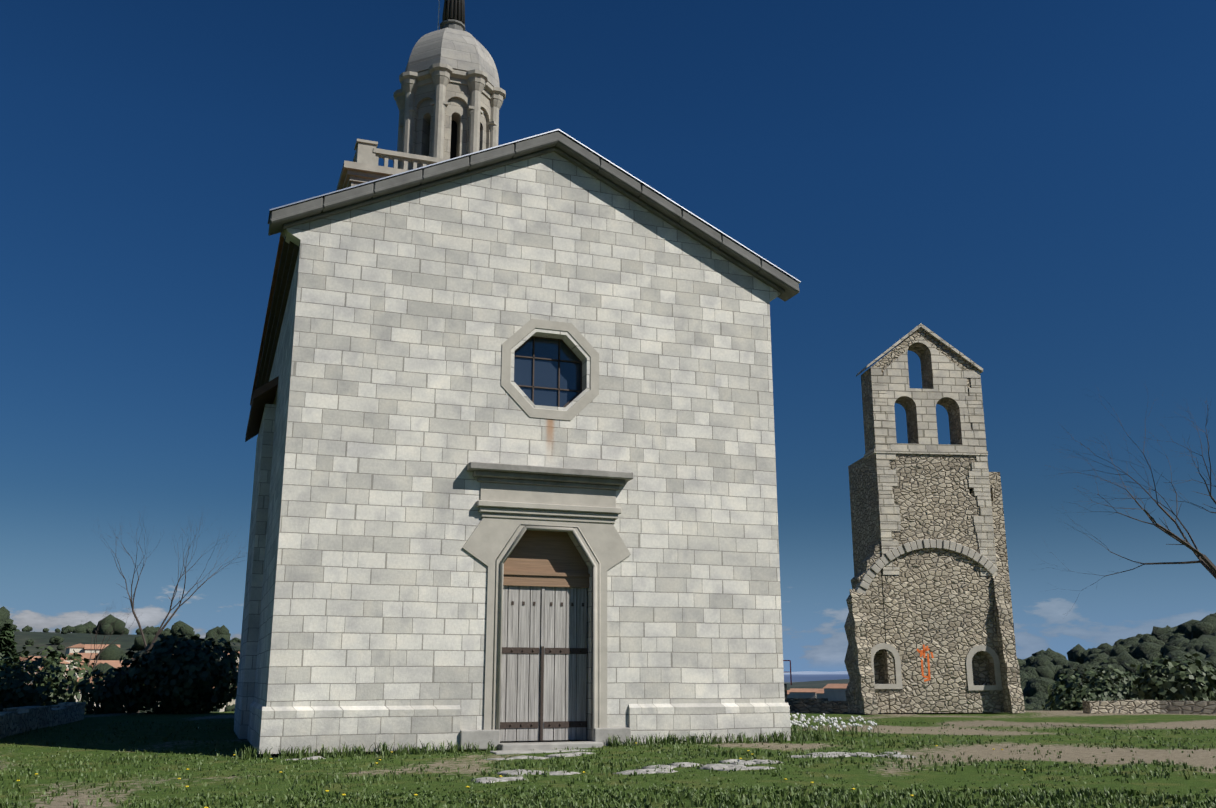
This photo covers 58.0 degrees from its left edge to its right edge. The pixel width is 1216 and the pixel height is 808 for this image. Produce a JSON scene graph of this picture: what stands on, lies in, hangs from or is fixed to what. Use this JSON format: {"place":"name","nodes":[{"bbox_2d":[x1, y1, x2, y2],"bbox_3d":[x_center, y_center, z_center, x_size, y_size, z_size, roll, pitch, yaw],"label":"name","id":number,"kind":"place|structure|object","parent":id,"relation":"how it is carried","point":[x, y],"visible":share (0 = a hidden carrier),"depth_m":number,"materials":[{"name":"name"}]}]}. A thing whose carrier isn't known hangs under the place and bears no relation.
{"place":"outdoors","nodes":[
{"label":"outdoors","id":0,"kind":"place"},
{"bbox_2d":[336,139,447,190],"bbox_3d":[-4.572,-4.641,30.605,6.240,2.290,6.240,5,-15,-19],"label":"balustrade","id":1,"kind":"object","parent":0,"point":[363,167],"visible":0.08,"depth_m":27.42,"materials":[{"name":"beige stone"}]},
{"bbox_2d":[412,82,490,167],"bbox_3d":[-4.572,-6.828,31.156,2.360,3.800,2.360,5,-15,-19],"label":"lantern","id":2,"kind":"object","parent":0,"point":[457,97],"visible":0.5,"depth_m":30.48,"materials":[{"name":"grey stone"}]},
{"bbox_2d":[393,63,505,103],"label":"cornice","id":3,"kind":"structure","parent":2,"relation":"on","point":[489,91],"depth_m":30.54,"materials":[{"name":"grey stone"}]},
{"bbox_2d":[401,28,499,88],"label":"dome","id":4,"kind":"structure","parent":3,"relation":"on","point":[460,50],"depth_m":30.80,"materials":[{"name":"grey stone"}]},
{"bbox_2d":[450,120,456,158],"bbox_3d":[-4.572,-6.925,31.181,1.201,3.000,1.201,5,-15,-19],"label":"dark lantern interior","id":5,"kind":"object","parent":2,"relation":"in","point":[453,139],"visible":0.08,"depth_m":30.74,"materials":[{"name":"black"}]},
{"bbox_2d":[500,585,586,740],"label":"door leaves","id":6,"kind":"object","parent":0,"point":[564,675],"visible":0.88,"depth_m":18.47,"materials":[{"name":"grey wood"}]},
{"bbox_2d":[500,601,586,740],"bbox_3d":[-1.108,4.469,18.403,1.600,2.260,0.045,5,-15,-19],"label":"door ironwork","id":7,"kind":"object","parent":6,"relation":"attached to","point":[552,724],"depth_m":18.34,"materials":[{"name":"black metal"}]},
{"bbox_2d":[0,631,1215,807],"bbox_3d":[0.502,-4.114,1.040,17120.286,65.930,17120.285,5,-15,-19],"label":"terrain","id":8,"kind":"structure","parent":0,"point":[969,775],"depth_m":15.12,"materials":[{"name":"green plant"}]},
{"bbox_2d":[0,624,65,701],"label":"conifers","id":9,"kind":"object","parent":8,"relation":"on","point":[8,643],"visible":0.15,"depth_m":41.61,"materials":[{"name":"green plant"}]},
{"bbox_2d":[77,634,239,713],"bbox_3d":[-14.713,8.927,35.882,5.979,2.737,3.545,-2,-14,8],"label":"dark bush","id":10,"kind":"object","parent":8,"relation":"on","point":[188,680],"visible":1,"depth_m":35.24,"materials":[{"name":"green plant"}]},
{"bbox_2d":[80,501,246,712],"bbox_3d":[-16.326,7.713,40.042,7.127,8.445,3.587,-1,-14,4],"label":"bare tree","id":11,"kind":"object","parent":8,"relation":"on","point":[160,629],"visible":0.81,"depth_m":39.66,"materials":[{"name":"brown wood"}]},
{"bbox_2d":[234,404,275,738],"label":"side chapel walls","id":12,"kind":"structure","parent":8,"relation":"on","point":[252,599],"depth_m":21.53,"materials":[{"name":"grey stone"}]},
{"bbox_2d":[23,647,845,711],"bbox_3d":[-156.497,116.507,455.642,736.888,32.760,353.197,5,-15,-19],"label":"village house walls","id":13,"kind":"structure","parent":8,"relation":"on","point":[834,694],"depth_m":463.22,"materials":[{"name":"beige paint"}]},
{"bbox_2d":[19,643,847,693],"bbox_3d":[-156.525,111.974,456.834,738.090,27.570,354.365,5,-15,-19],"label":"distant houses","id":14,"kind":"structure","parent":13,"relation":"on","point":[115,663],"depth_m":461.56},
{"bbox_2d":[234,701,790,753],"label":"wall plinth","id":15,"kind":"structure","parent":8,"relation":"on","point":[300,727],"depth_m":17.23,"materials":[{"name":"white stone"}]},
{"bbox_2d":[253,152,784,742],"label":"church facade","id":16,"kind":"structure","parent":8,"relation":"on","point":[405,318],"depth_m":19.03,"materials":[{"name":"grey stone"}]},
{"bbox_2d":[245,376,278,441],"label":"side chapel roof tiles","id":17,"kind":"object","parent":16,"relation":"attached to","point":[264,394],"visible":0.79,"depth_m":22.70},
{"bbox_2d":[250,233,283,405],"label":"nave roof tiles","id":18,"kind":"object","parent":16,"relation":"on","point":[277,261],"visible":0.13,"depth_m":22.84,"materials":[{"name":"ceramic"}]},
{"bbox_2d":[256,236,298,388],"bbox_3d":[-3.334,-0.895,26.121,9.300,0.300,13.100,5,-15,-19],"label":"roof eave","id":19,"kind":"object","parent":16,"relation":"attached to","point":[289,255],"visible":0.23,"depth_m":21.85,"materials":[{"name":"tile"}]},
{"bbox_2d":[350,181,361,186],"bbox_3d":[-4.572,-1.252,29.752,5.800,7.100,5.800,5,-15,-19],"label":"bell tower shaft","id":20,"kind":"object","parent":16,"relation":"on","point":[354,183],"depth_m":27.01,"materials":[{"name":"grey stone"}]},
{"bbox_2d":[397,75,501,169],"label":"columns","id":21,"kind":"structure","parent":20,"relation":"on","point":[408,110],"depth_m":30.33,"materials":[{"name":"grey stone"}]},
{"bbox_2d":[440,19,464,30],"bbox_3d":[-4.572,-10.833,32.165,0.840,0.540,0.840,5,-15,-19],"label":"finial base","id":22,"kind":"object","parent":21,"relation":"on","point":[454,24],"visible":0.33,"depth_m":31.92,"materials":[{"name":"stone"}]},
{"bbox_2d":[437,0,439,29],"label":"lightning rod","id":23,"kind":"object","parent":22,"relation":"attached to","point":[438,15],"depth_m":32.15,"materials":[{"name":"white paint"}]},
{"bbox_2d":[442,0,464,24],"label":"virgin statue","id":24,"kind":"object","parent":22,"relation":"on","point":[454,9],"visible":0.65,"depth_m":32.05,"materials":[{"name":"grey stone"}]},
{"bbox_2d":[281,224,780,300],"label":"gable kneelers","id":25,"kind":"object","parent":16,"relation":"on","point":[292,234],"visible":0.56,"depth_m":18.52,"materials":[{"name":"grey stone"}]},
{"bbox_2d":[268,131,799,300],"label":"raking cornice","id":26,"kind":"structure","parent":16,"relation":"attached to","point":[645,197],"depth_m":20.17,"materials":[{"name":"stone"}]},
{"bbox_2d":[268,129,800,282],"bbox_3d":[-1.012,-3.860,20.227,9.900,2.386,0.590,5,-15,-19],"label":"roof edge","id":27,"kind":"object","parent":26,"relation":"on","point":[614,165],"visible":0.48,"depth_m":20.20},
{"bbox_2d":[460,727,630,754],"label":"door plinths and step","id":28,"kind":"object","parent":16,"relation":"attached to","point":[482,738],"visible":0.52,"depth_m":17.45,"materials":[{"name":"grey stone"}]},
{"bbox_2d":[462,517,630,729],"bbox_3d":[-1.026,3.662,18.371,2.980,3.410,0.150,5,-15,-19],"label":"door surround","id":29,"kind":"object","parent":16,"relation":"attached to","point":[487,541],"visible":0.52,"depth_m":18.37,"materials":[{"name":"grey stone"}]},
{"bbox_2d":[492,524,599,740],"bbox_3d":[-0.998,3.782,18.263,1.841,3.544,0.070,5,-15,-19],"label":"door moulding","id":30,"kind":"structure","parent":29,"relation":"attached to","point":[510,550],"depth_m":18.30,"materials":[{"name":"grey stone"}]},
{"bbox_2d":[503,530,589,587],"bbox_3d":[-1.112,2.663,18.870,1.640,0.950,0.160,5,-15,-19],"label":"door transom panel","id":31,"kind":"object","parent":29,"relation":"in","point":[544,559],"visible":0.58,"depth_m":18.87,"materials":[{"name":"brown wood"}]},
{"bbox_2d":[514,338,580,406],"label":"window bars","id":32,"kind":"object","parent":16,"relation":"in","point":[545,373],"visible":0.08,"depth_m":19.69,"materials":[{"name":"grey metal"}]},
{"bbox_2d":[514,336,581,406],"bbox_3d":[-1.106,-0.546,19.661,1.360,1.360,0.027,5,-15,-19],"label":"window glass","id":33,"kind":"object","parent":16,"relation":"attached to","point":[558,388],"visible":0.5,"depth_m":19.70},
{"bbox_2d":[476,482,621,523],"bbox_3d":[-0.995,1.697,18.779,2.560,0.600,0.190,5,-15,-19],"label":"door entablature","id":34,"kind":"structure","parent":16,"relation":"attached to","point":[531,502],"depth_m":18.75,"materials":[{"name":"grey stone"}]},
{"bbox_2d":[466,462,632,489],"bbox_3d":[-0.975,1.252,18.833,2.920,0.290,0.310,5,-15,-19],"label":"door cornice","id":35,"kind":"structure","parent":34,"relation":"on","point":[542,475],"depth_m":18.75,"materials":[{"name":"grey stone"}]},
{"bbox_2d":[501,319,598,420],"bbox_3d":[-1.018,-0.605,19.425,1.800,1.800,0.074,5,-15,-19],"label":"window surround","id":36,"kind":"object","parent":16,"relation":"attached to","point":[522,402],"depth_m":19.38,"materials":[{"name":"stone"}]},
{"bbox_2d":[16,743,1024,807],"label":"dandelions","id":37,"kind":"object","parent":8,"relation":"on","point":[499,776],"visible":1,"depth_m":12.20,"materials":[{"name":"yellow plant"}]},
{"bbox_2d":[234,716,879,760],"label":"weeds","id":38,"kind":"object","parent":8,"relation":"on","point":[246,753],"visible":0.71,"depth_m":17.92,"materials":[{"name":"green plant"}]},
{"bbox_2d":[285,752,914,782],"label":"rock outcrops","id":39,"kind":"object","parent":8,"relation":"on","point":[718,767],"visible":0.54,"depth_m":13.68,"materials":[{"name":"stone"}]},
{"bbox_2d":[0,645,1215,711],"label":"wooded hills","id":40,"kind":"structure","parent":8,"relation":"on","point":[1168,680],"depth_m":38.40,"materials":[{"name":"green plant"}]},
{"bbox_2d":[0,698,1215,738],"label":"dry stone walls","id":41,"kind":"structure","parent":8,"relation":"on","point":[15,720],"depth_m":36.26,"materials":[{"name":"grey stone"}]},
{"bbox_2d":[0,718,1215,807],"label":"grass tufts","id":42,"kind":"object","parent":8,"relation":"on","point":[312,801],"visible":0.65,"depth_m":11.38,"materials":[{"name":"green plant"}]},
{"bbox_2d":[0,606,1215,712],"bbox_3d":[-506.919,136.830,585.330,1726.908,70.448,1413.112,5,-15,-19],"label":"trees","id":43,"kind":"object","parent":8,"relation":"on","point":[1041,671],"visible":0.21,"depth_m":227.95,"materials":[{"name":"green plant"}]},
{"bbox_2d":[784,684,786,702],"bbox_3d":[5.936,10.647,39.424,0.825,1.150,0.600,5,-15,-19],"label":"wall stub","id":44,"kind":"object","parent":8,"relation":"on","point":[785,689],"visible":0.07,"depth_m":39.34,"materials":[{"name":"grey stone"}]},
{"bbox_2d":[783,660,791,684],"bbox_3d":[6.077,9.621,39.280,0.974,0.869,0.044,-2,-14,7],"label":"lamp post","id":45,"kind":"object","parent":44,"relation":"on","point":[790,671],"visible":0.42,"depth_m":39.20,"materials":[{"name":"metal"}]},
{"bbox_2d":[790,713,876,732],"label":"white flowers","id":46,"kind":"object","parent":8,"relation":"on","point":[817,719],"visible":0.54,"depth_m":20.32,"materials":[{"name":"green plant"}]},
{"bbox_2d":[849,589,877,713],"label":"tower side wall","id":47,"kind":"structure","parent":8,"relation":"on","point":[865,699],"depth_m":36.70,"materials":[{"name":"beige stone"}]},
{"bbox_2d":[848,453,1003,712],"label":"ruined tower wall","id":48,"kind":"structure","parent":8,"relation":"on","point":[939,603],"depth_m":38.05,"materials":[{"name":"beige stone"}]},
{"bbox_2d":[861,328,984,453],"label":"bell gable","id":49,"kind":"structure","parent":48,"relation":"attached to","point":[921,352],"depth_m":40.13,"materials":[{"name":"grey stone"}]},
{"bbox_2d":[883,337,971,450],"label":"belfry wall","id":50,"kind":"structure","parent":49,"relation":"attached to","point":[949,380],"depth_m":39.71,"materials":[{"name":"grey stone"}]},
{"bbox_2d":[916,645,933,681],"bbox_3d":[10.825,8.826,37.348,0.609,1.234,0.001,1,-14,-6],"label":"graffiti","id":51,"kind":"object","parent":48,"relation":"attached to","point":[921,652],"visible":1,"depth_m":37.38,"materials":[{"name":"orange paint"}]},
{"bbox_2d":[855,539,997,595],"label":"blind arch","id":52,"kind":"structure","parent":48,"relation":"attached to","point":[880,563],"depth_m":38.23,"materials":[{"name":"grey stone"}]},
{"bbox_2d":[856,323,997,575],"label":"stone trim","id":53,"kind":"structure","parent":48,"relation":"attached to","point":[887,480],"depth_m":39.13,"materials":[{"name":"grey stone"}]},
{"bbox_2d":[871,643,1001,689],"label":"window frames","id":54,"kind":"structure","parent":48,"relation":"attached to","point":[995,661],"depth_m":37.32,"materials":[{"name":"grey stone"}]},
{"bbox_2d":[989,472,1013,630],"bbox_3d":[13.740,6.902,40.424,1.150,8.500,2.400,1,-14,-6],"label":"ruin turret","id":55,"kind":"object","parent":48,"relation":"attached to","point":[998,525],"visible":0.11,"depth_m":39.82,"materials":[{"name":"grey stone"}]},
{"bbox_2d":[992,573,1024,712],"bbox_3d":[13.688,8.124,37.494,0.450,4.700,0.672,1,-14,-6],"label":"ruin stub","id":56,"kind":"object","parent":8,"relation":"on","point":[1012,697],"visible":0.97,"depth_m":37.40,"materials":[{"name":"beige stone"}]},
{"bbox_2d":[1032,386,1215,618],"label":"bare tree","id":57,"kind":"object","parent":8,"relation":"on","point":[1207,563],"visible":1,"depth_m":27.94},
{"bbox_2d":[0,0,1215,671],"label":"sky","id":58,"kind":"structure","parent":0,"point":[1030,185],"materials":[{"name":"blue"}]},
{"bbox_2d":[784,671,848,681],"bbox_3d":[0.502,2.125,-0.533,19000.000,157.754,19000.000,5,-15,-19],"label":"sea","id":59,"kind":"structure","parent":0,"point":[803,676],"depth_m":9070.49,"materials":[{"name":"blue liquid"}]},
{"bbox_2d":[844,543,889,712],"bbox_3d":[8.858,7.687,37.909,1.300,5.750,0.880,1,-14,-6],"label":"broken wall edge","id":60,"kind":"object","parent":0,"point":[874,605],"depth_m":37.65,"materials":[{"name":"beige stone"}]}
]}

